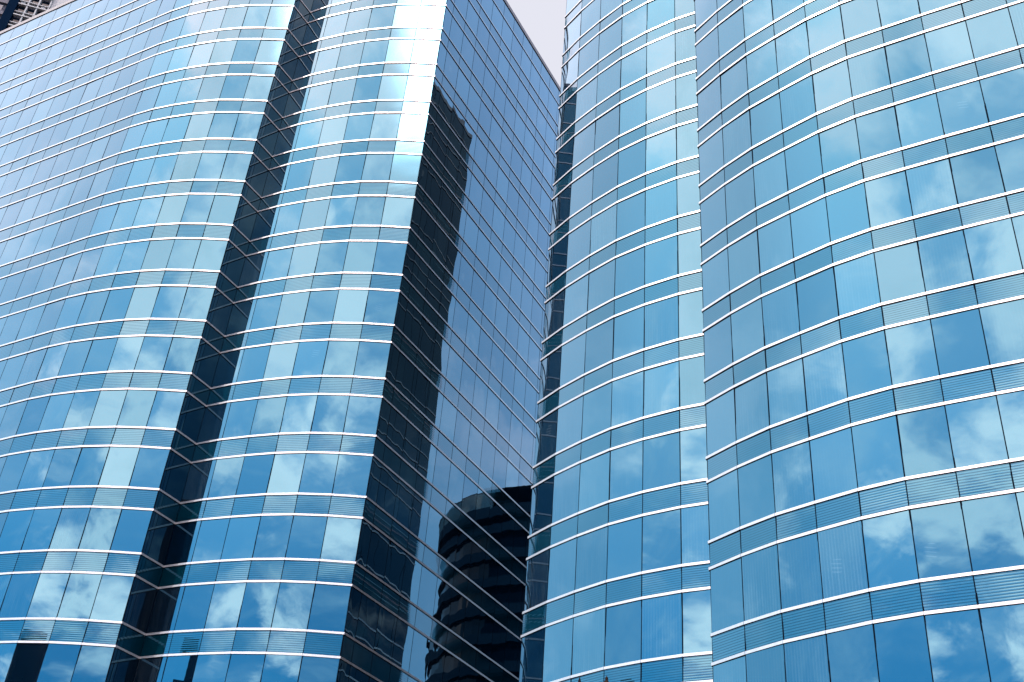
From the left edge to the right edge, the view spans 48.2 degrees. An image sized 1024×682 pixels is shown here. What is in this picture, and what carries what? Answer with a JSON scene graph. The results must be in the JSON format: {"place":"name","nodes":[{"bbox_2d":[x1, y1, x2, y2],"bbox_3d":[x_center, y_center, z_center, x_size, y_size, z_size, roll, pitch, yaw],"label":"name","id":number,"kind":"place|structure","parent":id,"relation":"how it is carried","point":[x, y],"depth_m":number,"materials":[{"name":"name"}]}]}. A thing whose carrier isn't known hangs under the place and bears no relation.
{"place":"outdoors","nodes":[
{"label":"outdoors","id":0,"kind":"place"},
{"bbox_2d":[0,0,560,681],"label":"glass office tower","id":1,"kind":"structure","parent":0,"point":[272,288],"depth_m":75.24,"materials":[{"name":"glass"}]},
{"bbox_2d":[0,573,39,617],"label":"window pane","id":2,"kind":"structure","parent":1,"relation":"in","point":[20,591],"depth_m":62.96,"materials":[{"name":"glass"}]},
{"bbox_2d":[5,643,47,681],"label":"window pane","id":3,"kind":"structure","parent":1,"relation":"in","point":[27,660],"depth_m":60.43,"materials":[{"name":"glass"}]},
{"bbox_2d":[27,573,69,617],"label":"window pane","id":4,"kind":"structure","parent":1,"relation":"in","point":[46,601],"depth_m":62.58,"materials":[{"name":"glass"}]},
{"bbox_2d":[37,643,80,681],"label":"window pane","id":5,"kind":"structure","parent":1,"relation":"in","point":[58,665],"depth_m":60.20,"materials":[{"name":"glass"}]},
{"bbox_2d":[57,573,101,618],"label":"window pane","id":6,"kind":"structure","parent":1,"relation":"in","point":[81,590],"depth_m":62.32,"materials":[{"name":"glass"}]},
{"bbox_2d":[71,645,113,681],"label":"window pane","id":7,"kind":"structure","parent":1,"relation":"in","point":[93,662],"depth_m":60.09,"materials":[{"name":"glass"}]},
{"bbox_2d":[79,508,120,549],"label":"window pane","id":8,"kind":"structure","parent":1,"relation":"in","point":[101,524],"depth_m":64.61,"materials":[{"name":"glass"}]},
{"bbox_2d":[90,575,133,620],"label":"window pane","id":9,"kind":"structure","parent":1,"relation":"in","point":[112,596],"depth_m":62.18,"materials":[{"name":"glass"}]},
{"bbox_2d":[111,509,152,551],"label":"window pane","id":10,"kind":"structure","parent":1,"relation":"in","point":[132,527],"depth_m":64.49,"materials":[{"name":"glass"}]},
{"bbox_2d":[130,448,169,487],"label":"window pane","id":11,"kind":"structure","parent":1,"relation":"in","point":[150,463],"depth_m":66.78,"materials":[{"name":"glass"}]},
{"bbox_2d":[174,584,213,630],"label":"window pane","id":12,"kind":"structure","parent":1,"relation":"in","point":[195,603],"depth_m":62.46,"materials":[{"name":"glass"}]},
{"bbox_2d":[205,583,245,628],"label":"window pane","id":13,"kind":"structure","parent":1,"relation":"in","point":[226,601],"depth_m":61.93,"materials":[{"name":"glass"}]},
{"bbox_2d":[221,516,260,559],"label":"window pane","id":14,"kind":"structure","parent":1,"relation":"in","point":[242,531],"depth_m":64.20,"materials":[{"name":"glass"}]},
{"bbox_2d":[238,582,279,627],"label":"window pane","id":15,"kind":"structure","parent":1,"relation":"in","point":[259,601],"depth_m":61.49,"materials":[{"name":"glass"}]},
{"bbox_2d":[253,515,292,557],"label":"window pane","id":16,"kind":"structure","parent":1,"relation":"in","point":[274,531],"depth_m":63.75,"materials":[{"name":"glass"}]},
{"bbox_2d":[0,0,558,681],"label":"window panes","id":17,"kind":"structure","parent":1,"relation":"in","point":[384,126],"depth_m":82.68,"materials":[{"name":"glass"}]},
{"bbox_2d":[267,453,305,492],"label":"window pane","id":18,"kind":"structure","parent":1,"relation":"in","point":[286,473],"depth_m":66.03,"materials":[{"name":"glass"}]},
{"bbox_2d":[272,582,314,628],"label":"window pane","id":19,"kind":"structure","parent":1,"relation":"in","point":[293,605],"depth_m":61.19,"materials":[{"name":"glass"}]},
{"bbox_2d":[286,516,326,558],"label":"window pane","id":20,"kind":"structure","parent":1,"relation":"in","point":[307,532],"depth_m":63.46,"materials":[{"name":"glass"}]},
{"bbox_2d":[299,453,338,492],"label":"window pane","id":21,"kind":"structure","parent":1,"relation":"in","point":[319,470],"depth_m":65.74,"materials":[{"name":"glass"}]},
{"bbox_2d":[308,584,350,631],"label":"window pane","id":22,"kind":"structure","parent":1,"relation":"in","point":[329,609],"depth_m":61.04,"materials":[{"name":"glass"}]},
{"bbox_2d":[311,395,348,431],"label":"window pane","id":23,"kind":"structure","parent":1,"relation":"in","point":[330,411],"depth_m":68.03,"materials":[{"name":"glass"}]},
{"bbox_2d":[321,517,361,560],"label":"window pane","id":24,"kind":"structure","parent":1,"relation":"in","point":[341,538],"depth_m":63.33,"materials":[{"name":"glass"}]},
{"bbox_2d":[333,454,371,495],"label":"window pane","id":25,"kind":"structure","parent":1,"relation":"in","point":[352,473],"depth_m":65.63,"materials":[{"name":"glass"}]},
{"bbox_2d":[344,396,381,434],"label":"window pane","id":26,"kind":"structure","parent":1,"relation":"in","point":[362,416],"depth_m":67.90,"materials":[{"name":"glass"}]},
{"bbox_2d":[507,0,566,87],"label":"sky","id":27,"kind":"structure","parent":0,"point":[543,21],"materials":[{"name":"white"}]},
{"bbox_2d":[519,0,1023,681],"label":"glass office tower","id":28,"kind":"structure","parent":0,"point":[781,416],"depth_m":50.43,"materials":[{"name":"glass"}]},
{"bbox_2d":[543,618,572,681],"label":"window pane","id":29,"kind":"structure","parent":28,"relation":"in","point":[558,637],"depth_m":52.08,"materials":[{"name":"glass"}]},
{"bbox_2d":[547,538,576,599],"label":"window pane","id":30,"kind":"structure","parent":28,"relation":"in","point":[561,580],"depth_m":54.36,"materials":[{"name":"glass"}]},
{"bbox_2d":[552,464,579,522],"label":"window pane","id":31,"kind":"structure","parent":28,"relation":"in","point":[566,483],"depth_m":56.63,"materials":[{"name":"glass"}]},
{"bbox_2d":[572,608,604,674],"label":"window pane","id":32,"kind":"structure","parent":28,"relation":"in","point":[589,628],"depth_m":50.81,"materials":[{"name":"glass"}]},
{"bbox_2d":[575,526,607,589],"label":"window pane","id":33,"kind":"structure","parent":28,"relation":"in","point":[591,562],"depth_m":53.10,"materials":[{"name":"glass"}]},
{"bbox_2d":[579,451,609,510],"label":"window pane","id":34,"kind":"structure","parent":28,"relation":"in","point":[594,472],"depth_m":55.39,"materials":[{"name":"glass"}]},
{"bbox_2d":[582,382,611,438],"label":"window pane","id":35,"kind":"structure","parent":28,"relation":"in","point":[597,403],"depth_m":57.66,"materials":[{"name":"glass"}]},
{"bbox_2d":[605,600,640,665],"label":"window pane","id":36,"kind":"structure","parent":28,"relation":"in","point":[623,621],"depth_m":49.67,"materials":[{"name":"glass"}]},
{"bbox_2d":[607,517,641,579],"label":"window pane","id":37,"kind":"structure","parent":28,"relation":"in","point":[624,538],"depth_m":51.97,"materials":[{"name":"glass"}]},
{"bbox_2d":[610,441,642,499],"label":"window pane","id":38,"kind":"structure","parent":28,"relation":"in","point":[626,461],"depth_m":54.25,"materials":[{"name":"glass"}]},
{"bbox_2d":[611,371,642,426],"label":"window pane","id":39,"kind":"structure","parent":28,"relation":"in","point":[627,392],"depth_m":56.52,"materials":[{"name":"glass"}]},
{"bbox_2d":[613,306,643,358],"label":"window pane","id":40,"kind":"structure","parent":28,"relation":"in","point":[629,326],"depth_m":58.80,"materials":[{"name":"glass"}]},
{"bbox_2d":[645,235,676,284],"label":"window pane","id":41,"kind":"structure","parent":28,"relation":"in","point":[660,256],"depth_m":60.12,"materials":[{"name":"glass"}]},
{"bbox_2d":[642,509,680,570],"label":"window pane","id":42,"kind":"structure","parent":28,"relation":"in","point":[661,531],"depth_m":50.98,"materials":[{"name":"glass"}]},
{"bbox_2d":[643,432,679,489],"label":"window pane","id":43,"kind":"structure","parent":28,"relation":"in","point":[661,455],"depth_m":53.25,"materials":[{"name":"glass"}]},
{"bbox_2d":[644,361,678,415],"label":"window pane","id":44,"kind":"structure","parent":28,"relation":"in","point":[661,383],"depth_m":55.54,"materials":[{"name":"glass"}]},
{"bbox_2d":[645,296,677,347],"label":"window pane","id":45,"kind":"structure","parent":28,"relation":"in","point":[661,317],"depth_m":57.82,"materials":[{"name":"glass"}]},
{"bbox_2d":[642,593,681,659],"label":"window pane","id":46,"kind":"structure","parent":28,"relation":"in","point":[661,616],"depth_m":48.69,"materials":[{"name":"glass"}]},
{"bbox_2d":[680,427,706,481],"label":"window pane","id":47,"kind":"structure","parent":28,"relation":"in","point":[693,441],"depth_m":52.53,"materials":[{"name":"glass"}]},
{"bbox_2d":[681,505,709,563],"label":"window pane","id":48,"kind":"structure","parent":28,"relation":"in","point":[694,520],"depth_m":50.25,"materials":[{"name":"glass"}]},
{"bbox_2d":[683,590,711,653],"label":"window pane","id":49,"kind":"structure","parent":28,"relation":"in","point":[697,630],"depth_m":47.97,"materials":[{"name":"glass"}]},
{"bbox_2d":[704,316,731,378],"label":"window pane","id":50,"kind":"structure","parent":28,"relation":"in","point":[717,339],"depth_m":52.35,"materials":[{"name":"glass"}]},
{"bbox_2d":[706,388,735,455],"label":"window pane","id":51,"kind":"structure","parent":28,"relation":"in","point":[720,412],"depth_m":50.06,"materials":[{"name":"glass"}]},
{"bbox_2d":[708,469,739,539],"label":"window pane","id":52,"kind":"structure","parent":28,"relation":"in","point":[723,491],"depth_m":47.78,"materials":[{"name":"glass"}]},
{"bbox_2d":[711,558,743,632],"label":"window pane","id":53,"kind":"structure","parent":28,"relation":"in","point":[726,579],"depth_m":45.51,"materials":[{"name":"glass"}]},
{"bbox_2d":[725,167,754,224],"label":"window pane","id":54,"kind":"structure","parent":28,"relation":"in","point":[740,199],"depth_m":55.69,"materials":[{"name":"glass"}]},
{"bbox_2d":[728,230,758,290],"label":"window pane","id":55,"kind":"structure","parent":28,"relation":"in","point":[743,254],"depth_m":53.42,"materials":[{"name":"glass"}]},
{"bbox_2d":[731,298,763,361],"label":"window pane","id":56,"kind":"structure","parent":28,"relation":"in","point":[747,322],"depth_m":51.13,"materials":[{"name":"glass"}]},
{"bbox_2d":[735,373,768,439],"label":"window pane","id":57,"kind":"structure","parent":28,"relation":"in","point":[751,401],"depth_m":48.83,"materials":[{"name":"glass"}]},
{"bbox_2d":[738,454,774,525],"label":"window pane","id":58,"kind":"structure","parent":28,"relation":"in","point":[756,497],"depth_m":46.56,"materials":[{"name":"glass"}]},
{"bbox_2d":[742,544,780,620],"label":"window pane","id":59,"kind":"structure","parent":28,"relation":"in","point":[761,591],"depth_m":44.28,"materials":[{"name":"glass"}]},
{"bbox_2d":[746,644,784,681],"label":"window pane","id":60,"kind":"structure","parent":28,"relation":"in","point":[766,665],"depth_m":42.38,"materials":[{"name":"glass"}]},
{"bbox_2d":[750,93,781,145],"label":"window pane","id":61,"kind":"structure","parent":28,"relation":"in","point":[766,122],"depth_m":56.83,"materials":[{"name":"glass"}]},
{"bbox_2d":[754,151,787,206],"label":"window pane","id":62,"kind":"structure","parent":28,"relation":"in","point":[770,180],"depth_m":54.56,"materials":[{"name":"glass"}]},
{"bbox_2d":[521,0,1023,681],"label":"window panes","id":63,"kind":"structure","parent":28,"relation":"in","point":[660,148],"depth_m":65.22,"materials":[{"name":"glass"}]},
{"bbox_2d":[758,214,792,272],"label":"window pane","id":64,"kind":"structure","parent":28,"relation":"in","point":[775,240],"depth_m":52.26,"materials":[{"name":"glass"}]},
{"bbox_2d":[762,283,798,345],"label":"window pane","id":65,"kind":"structure","parent":28,"relation":"in","point":[780,309],"depth_m":49.99,"materials":[{"name":"glass"}]},
{"bbox_2d":[767,358,805,424],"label":"window pane","id":66,"kind":"structure","parent":28,"relation":"in","point":[786,391],"depth_m":47.70,"materials":[{"name":"glass"}]},
{"bbox_2d":[772,441,813,512],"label":"window pane","id":67,"kind":"structure","parent":28,"relation":"in","point":[792,475],"depth_m":45.42,"materials":[{"name":"glass"}]},
{"bbox_2d":[780,75,815,129],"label":"window pane","id":68,"kind":"structure","parent":28,"relation":"in","point":[797,100],"depth_m":55.77,"materials":[{"name":"glass"}]},
{"bbox_2d":[778,533,822,608],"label":"window pane","id":69,"kind":"structure","parent":28,"relation":"in","point":[799,564],"depth_m":43.14,"materials":[{"name":"glass"}]},
{"bbox_2d":[785,134,822,190],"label":"window pane","id":70,"kind":"structure","parent":28,"relation":"in","point":[803,159],"depth_m":53.47,"materials":[{"name":"glass"}]},
{"bbox_2d":[784,635,829,681],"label":"window pane","id":71,"kind":"structure","parent":28,"relation":"in","point":[806,660],"depth_m":41.17,"materials":[{"name":"glass"}]},
{"bbox_2d":[790,197,829,257],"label":"window pane","id":72,"kind":"structure","parent":28,"relation":"in","point":[809,223],"depth_m":51.19,"materials":[{"name":"glass"}]},
{"bbox_2d":[797,267,837,330],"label":"window pane","id":73,"kind":"structure","parent":28,"relation":"in","point":[817,302],"depth_m":48.90,"materials":[{"name":"glass"}]},
{"bbox_2d":[803,343,846,410],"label":"window pane","id":74,"kind":"structure","parent":28,"relation":"in","point":[825,383],"depth_m":46.63,"materials":[{"name":"glass"}]},
{"bbox_2d":[807,5,843,54],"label":"window pane","id":75,"kind":"structure","parent":28,"relation":"in","point":[825,30],"depth_m":57.02,"materials":[{"name":"glass"}]},
{"bbox_2d":[813,60,851,111],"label":"window pane","id":76,"kind":"structure","parent":28,"relation":"in","point":[832,87],"depth_m":54.74,"materials":[{"name":"glass"}]},
{"bbox_2d":[810,427,856,499],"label":"window pane","id":77,"kind":"structure","parent":28,"relation":"in","point":[832,455],"depth_m":44.35,"materials":[{"name":"glass"}]},
{"bbox_2d":[819,118,859,173],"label":"window pane","id":78,"kind":"structure","parent":28,"relation":"in","point":[839,143],"depth_m":52.45,"materials":[{"name":"glass"}]},
{"bbox_2d":[818,520,867,598],"bbox_3d":[12.144,8.036,42.083,1.788,2.816,0.020,-25,-44,36],"label":"window pane","id":79,"kind":"structure","parent":28,"relation":"in","point":[841,548],"depth_m":42.08,"materials":[{"name":"glass"}]},
{"bbox_2d":[826,182,869,241],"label":"window pane","id":80,"kind":"structure","parent":28,"relation":"in","point":[847,208],"depth_m":50.19,"materials":[{"name":"glass"}]},
{"bbox_2d":[827,624,878,681],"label":"window pane","id":81,"kind":"structure","parent":28,"relation":"in","point":[852,655],"depth_m":40.00,"materials":[{"name":"glass"}]},
{"bbox_2d":[834,253,879,315],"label":"window pane","id":82,"kind":"structure","parent":28,"relation":"in","point":[856,279],"depth_m":47.90,"materials":[{"name":"glass"}]},
{"bbox_2d":[840,0,880,39],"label":"window pane","id":83,"kind":"structure","parent":28,"relation":"in","point":[859,17],"depth_m":56.11,"materials":[{"name":"glass"}]},
{"bbox_2d":[842,330,891,397],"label":"window pane","id":84,"kind":"structure","parent":28,"relation":"in","point":[866,362],"depth_m":45.62,"materials":[{"name":"glass"}]},
{"bbox_2d":[848,47,889,96],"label":"window pane","id":85,"kind":"structure","parent":28,"relation":"in","point":[868,71],"depth_m":53.88,"materials":[{"name":"glass"}]},
{"bbox_2d":[852,415,903,487],"bbox_3d":[13.827,4.182,43.351,1.760,2.816,0.004,-20,-42,31],"label":"window pane","id":86,"kind":"structure","parent":28,"relation":"in","point":[877,452],"depth_m":43.34,"materials":[{"name":"glass"}]},
{"bbox_2d":[856,106,900,159],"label":"window pane","id":87,"kind":"structure","parent":28,"relation":"in","point":[877,131],"depth_m":51.60,"materials":[{"name":"glass"}]},
{"bbox_2d":[865,171,911,227],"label":"window pane","id":88,"kind":"structure","parent":28,"relation":"in","point":[888,201],"depth_m":49.31,"materials":[{"name":"glass"}]},
{"bbox_2d":[862,510,917,587],"bbox_3d":[13.534,7.456,41.071,1.760,2.816,0.011,-20,-42,32],"label":"window pane","id":89,"kind":"structure","parent":28,"relation":"in","point":[888,539],"depth_m":41.05,"materials":[{"name":"glass"}]},
{"bbox_2d":[874,242,924,302],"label":"window pane","id":90,"kind":"structure","parent":28,"relation":"in","point":[899,274],"depth_m":47.04,"materials":[{"name":"glass"}]},
{"bbox_2d":[874,616,931,681],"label":"window pane","id":91,"kind":"structure","parent":28,"relation":"in","point":[902,647],"depth_m":38.92,"materials":[{"name":"glass"}]},
{"bbox_2d":[885,34,930,84],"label":"window pane","id":92,"kind":"structure","parent":28,"relation":"in","point":[908,58],"depth_m":53.08,"materials":[{"name":"glass"}]},
{"bbox_2d":[885,319,938,384],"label":"window pane","id":93,"kind":"structure","parent":28,"relation":"in","point":[911,350],"depth_m":44.76,"materials":[{"name":"glass"}]},
{"bbox_2d":[895,93,943,146],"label":"window pane","id":94,"kind":"structure","parent":28,"relation":"in","point":[919,120],"depth_m":50.80,"materials":[{"name":"glass"}]},
{"bbox_2d":[897,405,953,476],"bbox_3d":[15.320,3.712,42.485,1.737,2.816,0.011,-15,-40,26],"label":"window pane","id":95,"kind":"structure","parent":28,"relation":"in","point":[924,434],"depth_m":42.47,"materials":[{"name":"glass"}]},
{"bbox_2d":[906,158,956,215],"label":"window pane","id":96,"kind":"structure","parent":28,"relation":"in","point":[931,188],"depth_m":48.52,"materials":[{"name":"glass"}]},
{"bbox_2d":[910,501,971,578],"bbox_3d":[15.028,6.986,40.206,1.737,2.816,0.014,-15,-39,26],"label":"window pane","id":97,"kind":"structure","parent":28,"relation":"in","point":[941,547],"depth_m":40.19,"materials":[{"name":"glass"}]},
{"bbox_2d":[918,230,972,291],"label":"window pane","id":98,"kind":"structure","parent":28,"relation":"in","point":[944,258],"depth_m":46.24,"materials":[{"name":"glass"}]},
{"bbox_2d":[925,21,973,71],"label":"window pane","id":99,"kind":"structure","parent":28,"relation":"in","point":[948,46],"depth_m":52.31,"materials":[{"name":"glass"}]},
{"bbox_2d":[925,609,989,681],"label":"window pane","id":100,"kind":"structure","parent":28,"relation":"in","point":[955,639],"depth_m":37.98,"materials":[{"name":"glass"}]},
{"bbox_2d":[931,308,988,374],"bbox_3d":[17.180,0.029,43.976,1.779,2.816,0.005,-14,-39,26],"label":"window pane","id":101,"kind":"structure","parent":28,"relation":"in","point":[959,340],"depth_m":43.97,"materials":[{"name":"glass"}]},
{"bbox_2d":[936,80,987,134],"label":"window pane","id":102,"kind":"structure","parent":28,"relation":"in","point":[961,107],"depth_m":50.04,"materials":[{"name":"glass"}]},
{"bbox_2d":[945,396,1007,467],"bbox_3d":[16.888,3.303,41.696,1.779,2.816,0.011,-14,-39,26],"label":"window pane","id":103,"kind":"structure","parent":28,"relation":"in","point":[975,428],"depth_m":41.69,"materials":[{"name":"glass"}]},
{"bbox_2d":[950,146,1004,203],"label":"window pane","id":104,"kind":"structure","parent":28,"relation":"in","point":[976,174],"depth_m":47.75,"materials":[{"name":"glass"}]},
{"bbox_2d":[966,7,1016,58],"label":"window pane","id":105,"kind":"structure","parent":28,"relation":"in","point":[992,32],"depth_m":51.54,"materials":[{"name":"glass"}]},
{"bbox_2d":[962,493,1023,570],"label":"window pane","id":106,"kind":"structure","parent":28,"relation":"in","point":[995,537],"depth_m":39.41,"materials":[{"name":"glass"}]},
{"bbox_2d":[964,218,1021,279],"bbox_3d":[19.078,-3.644,45.476,1.789,2.816,0.013,-14,-39,25],"label":"window pane","id":107,"kind":"structure","parent":28,"relation":"in","point":[992,246],"depth_m":45.46,"materials":[{"name":"glass"}]},
{"bbox_2d":[979,298,1023,364],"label":"window pane","id":108,"kind":"structure","parent":28,"relation":"in","point":[1003,323],"depth_m":43.32,"materials":[{"name":"glass"}]},
{"bbox_2d":[980,603,1023,681],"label":"window pane","id":109,"kind":"structure","parent":28,"relation":"in","point":[1003,626],"depth_m":37.34,"materials":[{"name":"glass"}]},
{"bbox_2d":[980,67,1023,121],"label":"window pane","id":110,"kind":"structure","parent":28,"relation":"in","point":[1003,93],"depth_m":49.35,"materials":[{"name":"glass"}]},
{"bbox_2d":[995,138,1023,191],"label":"window pane","id":111,"kind":"structure","parent":28,"relation":"in","point":[1010,154],"depth_m":47.26,"materials":[{"name":"glass"}]},
{"bbox_2d":[997,390,1023,458],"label":"window pane","id":112,"kind":"structure","parent":28,"relation":"in","point":[1011,405],"depth_m":41.23,"materials":[{"name":"glass"}]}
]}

